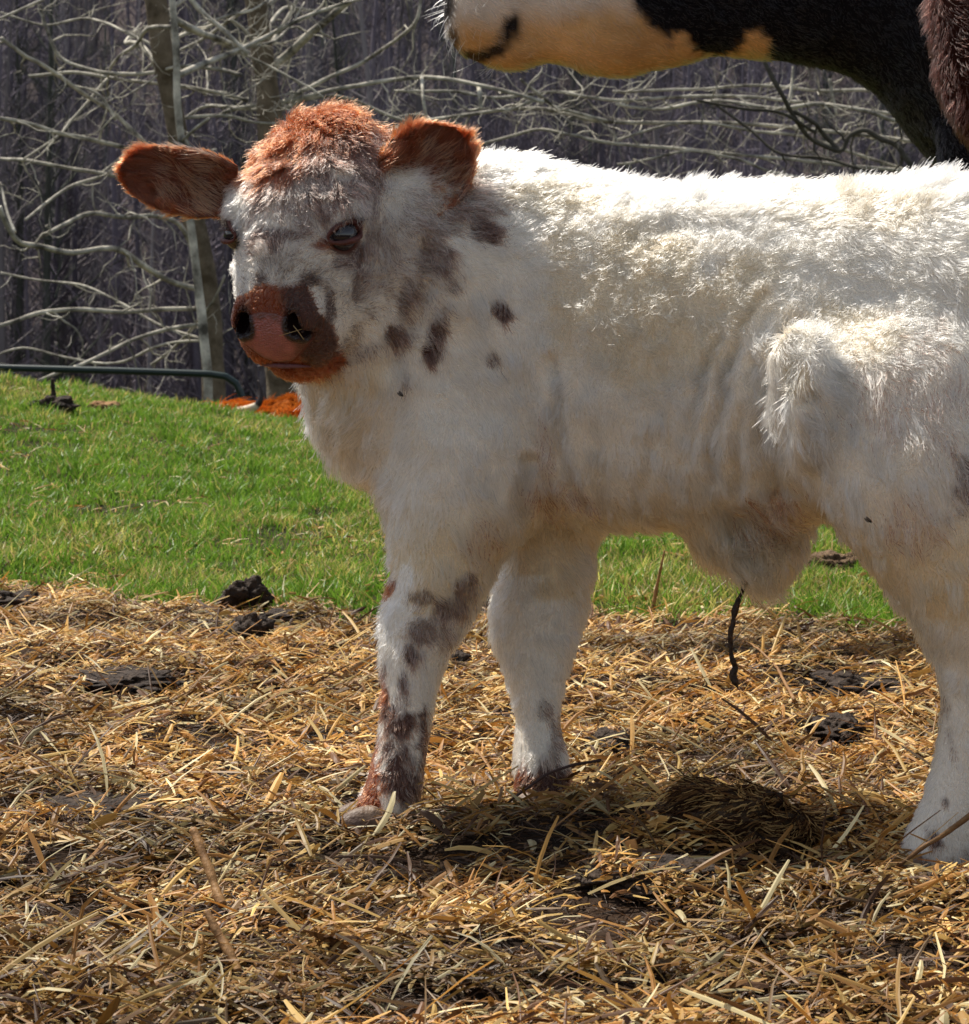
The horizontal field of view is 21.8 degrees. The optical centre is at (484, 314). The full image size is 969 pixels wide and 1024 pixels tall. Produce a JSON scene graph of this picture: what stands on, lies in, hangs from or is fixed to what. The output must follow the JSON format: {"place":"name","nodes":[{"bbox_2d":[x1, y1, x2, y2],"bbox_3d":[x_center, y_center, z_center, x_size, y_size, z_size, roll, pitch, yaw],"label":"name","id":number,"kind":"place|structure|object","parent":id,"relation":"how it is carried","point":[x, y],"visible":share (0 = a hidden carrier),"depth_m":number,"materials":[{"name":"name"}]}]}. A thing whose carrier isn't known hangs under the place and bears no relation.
{"place":"outdoors","nodes":[
{"label":"outdoors","id":0,"kind":"place"},
{"bbox_2d":[0,369,914,636],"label":"grass","id":1,"kind":"structure","parent":0,"point":[253,510],"depth_m":6.61,"materials":[{"name":"green plant"}]},
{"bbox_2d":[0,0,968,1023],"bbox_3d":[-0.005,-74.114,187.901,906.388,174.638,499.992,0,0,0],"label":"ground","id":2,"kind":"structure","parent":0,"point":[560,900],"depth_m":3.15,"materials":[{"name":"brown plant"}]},
{"bbox_2d":[0,589,46,611],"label":"manure clod","id":3,"kind":"object","parent":2,"relation":"on","point":[7,597],"visible":0.43,"depth_m":5.04,"materials":[{"name":"black soil"}]},
{"bbox_2d":[50,378,55,396],"bbox_3d":[-1.693,0.301,9.879,0.025,0.101,0.026,0,0,-23],"label":"upright stub","id":4,"kind":"object","parent":2,"relation":"on","point":[53,391],"visible":0.72,"depth_m":9.87,"materials":[{"name":"black wood"}]},
{"bbox_2d":[27,395,79,413],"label":"manure clod","id":5,"kind":"object","parent":2,"relation":"on","point":[65,401],"visible":0.56,"depth_m":9.66,"materials":[{"name":"black soil"}]},
{"bbox_2d":[0,790,169,823],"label":"manure clod","id":6,"kind":"object","parent":2,"relation":"on","point":[118,799],"visible":0.39,"depth_m":3.04,"materials":[{"name":"brown soil"}]},
{"bbox_2d":[85,400,121,409],"bbox_3d":[-1.538,0.371,10.111,0.155,0.054,0.167,0,0,0],"label":"dry dung","id":7,"kind":"object","parent":2,"relation":"on","point":[103,404],"visible":0.59,"depth_m":10.06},
{"bbox_2d":[0,364,245,400],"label":"pipe gate","id":8,"kind":"structure","parent":2,"relation":"on","point":[234,382],"depth_m":14.98,"materials":[{"name":"metal"}]},
{"bbox_2d":[71,664,195,696],"bbox_3d":[-0.564,0.583,3.991,0.196,0.037,0.214,0,0,16],"label":"manure clod","id":9,"kind":"object","parent":2,"relation":"on","point":[131,675],"visible":0.73,"depth_m":3.96,"materials":[{"name":"brown soil"}]},
{"bbox_2d":[0,0,362,404],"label":"bare tree","id":10,"kind":"object","parent":2,"relation":"on","point":[161,53],"visible":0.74,"depth_m":17.94,"materials":[{"name":"grey plant"}]},
{"bbox_2d":[165,618,225,631],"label":"manure clod","id":11,"kind":"object","parent":2,"relation":"on","point":[220,621],"visible":0.2,"depth_m":4.79,"materials":[{"name":"brown soil"}]},
{"bbox_2d":[189,827,226,908],"bbox_3d":[-0.277,0.553,2.520,0.011,0.070,0.075,0,0,-30],"label":"dry stalk","id":12,"kind":"object","parent":2,"relation":"on","point":[211,876],"visible":0.98,"depth_m":2.52,"materials":[{"name":"beige plant"}]},
{"bbox_2d":[222,612,275,641],"bbox_3d":[-0.426,0.575,4.541,0.107,0.083,0.098,0,0,-33],"label":"manure clod","id":13,"kind":"object","parent":2,"relation":"on","point":[249,620],"visible":0.52,"depth_m":4.52,"materials":[{"name":"brown soil"}]},
{"bbox_2d":[201,380,304,418],"bbox_3d":[-0.676,0.698,13.185,1.931,0.725,0.732,0,0,-5],"label":"pile","id":14,"kind":"object","parent":2,"relation":"on","point":[287,404],"visible":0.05,"depth_m":13.01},
{"bbox_2d":[102,0,416,403],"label":"bare tree","id":15,"kind":"object","parent":2,"relation":"on","point":[178,73],"visible":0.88,"depth_m":17.37,"materials":[{"name":"grey plant"}]},
{"bbox_2d":[259,608,305,623],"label":"manure clod","id":16,"kind":"object","parent":2,"relation":"on","point":[285,614],"visible":0.48,"depth_m":4.88,"materials":[{"name":"black soil"}]},
{"bbox_2d":[62,0,567,398],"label":"bare tree","id":17,"kind":"object","parent":2,"relation":"on","point":[269,92],"visible":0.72,"depth_m":19.92,"materials":[{"name":"grey plant"}]},
{"bbox_2d":[447,649,476,674],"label":"manure clod","id":18,"kind":"object","parent":2,"relation":"on","point":[462,656],"visible":0.25,"depth_m":4.13,"materials":[{"name":"brown soil"}]},
{"bbox_2d":[0,0,930,403],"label":"hillside wood","id":19,"kind":"object","parent":2,"relation":"on","point":[54,336],"visible":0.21,"depth_m":75.35,"materials":[{"name":"grey plant"}]},
{"bbox_2d":[0,564,968,1023],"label":"straw bedding","id":20,"kind":"object","parent":2,"relation":"on","point":[70,962],"visible":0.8,"depth_m":2.75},
{"bbox_2d":[203,909,242,973],"bbox_3d":[-0.236,0.569,2.281,0.011,0.053,0.056,0,0,-37],"label":"dry stalk","id":21,"kind":"object","parent":20,"relation":"on","point":[228,950],"visible":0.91,"depth_m":2.28,"materials":[{"name":"beige plant"}]},
{"bbox_2d":[216,575,273,610],"bbox_3d":[-0.485,0.570,5.087,0.116,0.088,0.078,0,0,-15],"label":"manure clod","id":22,"kind":"object","parent":20,"relation":"on","point":[237,592],"visible":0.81,"depth_m":5.07,"materials":[{"name":"black soil"}]},
{"bbox_2d":[0,585,968,1023],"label":"straw chaff","id":23,"kind":"object","parent":20,"relation":"on","point":[366,915],"visible":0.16,"depth_m":2.69,"materials":[{"name":"beige plant"}]},
{"bbox_2d":[507,759,600,802],"bbox_3d":[0.083,0.540,2.905,0.114,0.046,0.023,0,0,-16],"label":"twig","id":24,"kind":"object","parent":20,"relation":"on","point":[553,771],"visible":0.93,"depth_m":2.90,"materials":[{"name":"grey"}]},
{"bbox_2d":[743,639,795,701],"bbox_3d":[0.460,0.560,4.010,0.023,0.032,0.540,0,0,-2],"label":"dry stalk","id":25,"kind":"object","parent":20,"relation":"on","point":[792,696],"visible":0.98,"depth_m":3.99,"materials":[{"name":"beige plant"}]},
{"bbox_2d":[894,813,968,868],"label":"twig","id":26,"kind":"object","parent":20,"relation":"on","point":[956,825],"visible":0.99,"depth_m":2.56,"materials":[{"name":"brown wood"}]},
{"bbox_2d":[111,93,968,870],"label":"calf","id":27,"kind":"object","parent":2,"relation":"on","point":[749,385],"visible":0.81,"depth_m":2.88},
{"bbox_2d":[581,726,645,757],"bbox_3d":[0.175,0.588,3.400,0.090,0.057,0.124,0,0,0],"label":"manure clod","id":28,"kind":"object","parent":2,"relation":"on","point":[603,732],"visible":0.41,"depth_m":3.39,"materials":[{"name":"brown soil"}]},
{"bbox_2d":[624,839,638,859],"bbox_3d":[0.155,0.565,2.635,0.012,0.031,0.022,0,0,-27],"label":"wood chip","id":29,"kind":"object","parent":2,"relation":"on","point":[633,843],"visible":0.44,"depth_m":2.63,"materials":[{"name":"brown wood"}]},
{"bbox_2d":[562,852,739,903],"bbox_3d":[0.175,0.572,2.557,0.146,0.039,0.152,0,0,40],"label":"manure clod","id":30,"kind":"object","parent":2,"relation":"on","point":[635,889],"visible":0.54,"depth_m":2.54,"materials":[{"name":"soil"}]},
{"bbox_2d":[374,41,932,179],"bbox_3d":[2.516,-2.193,22.428,7.013,13.351,2.836,0,0,-20],"label":"bare tree","id":31,"kind":"object","parent":2,"relation":"on","point":[560,110],"visible":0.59,"depth_m":22.03,"materials":[{"name":"grey plant"}]},
{"bbox_2d":[650,550,664,614],"bbox_3d":[0.334,0.517,4.852,0.036,0.128,0.010,0,0,35],"label":"dry stalk","id":32,"kind":"object","parent":2,"relation":"on","point":[655,593],"visible":0.94,"depth_m":4.85,"materials":[{"name":"plant"}]},
{"bbox_2d":[424,0,968,172],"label":"black cow","id":33,"kind":"object","parent":2,"relation":"on","point":[878,49],"visible":0.7,"depth_m":4.67},
{"bbox_2d":[630,764,840,864],"bbox_3d":[0.273,0.582,2.776,0.203,0.134,0.148,0,0,0],"label":"hay clump","id":34,"kind":"object","parent":2,"relation":"on","point":[746,811],"visible":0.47,"depth_m":2.75,"materials":[{"name":"brown plant"}]},
{"bbox_2d":[696,60,931,176],"bbox_3d":[3.151,-2.674,16.758,3.783,10.659,3.528,0,0,0],"label":"bare tree","id":35,"kind":"object","parent":2,"relation":"on","point":[833,147],"visible":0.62,"depth_m":15.48,"materials":[{"name":"grey plant"}]},
{"bbox_2d":[807,549,860,573],"bbox_3d":[0.814,0.599,5.948,0.199,0.080,0.178,0,0,0],"label":"manure clod","id":36,"kind":"object","parent":2,"relation":"on","point":[834,558],"visible":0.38,"depth_m":5.91,"materials":[{"name":"soil"}]},
{"bbox_2d":[804,712,866,743],"bbox_3d":[0.506,0.595,3.605,0.089,0.046,0.158,0,0,27],"label":"manure clod","id":37,"kind":"object","parent":2,"relation":"on","point":[833,722],"visible":0.75,"depth_m":3.58,"materials":[{"name":"brown soil"}]},
{"bbox_2d":[798,669,920,701],"bbox_3d":[0.593,0.595,4.006,0.191,0.047,0.239,0,0,0],"label":"manure clod","id":38,"kind":"object","parent":2,"relation":"on","point":[839,680],"visible":0.59,"depth_m":3.98,"materials":[{"name":"brown soil"}]},
{"bbox_2d":[915,0,968,154],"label":"brown cow","id":39,"kind":"object","parent":2,"relation":"on","point":[946,24],"visible":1,"depth_m":3.97},
{"bbox_2d":[915,861,968,904],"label":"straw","id":40,"kind":"object","parent":2,"relation":"on","point":[939,875],"visible":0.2,"depth_m":2.45,"materials":[{"name":"beige plant"}]}
]}

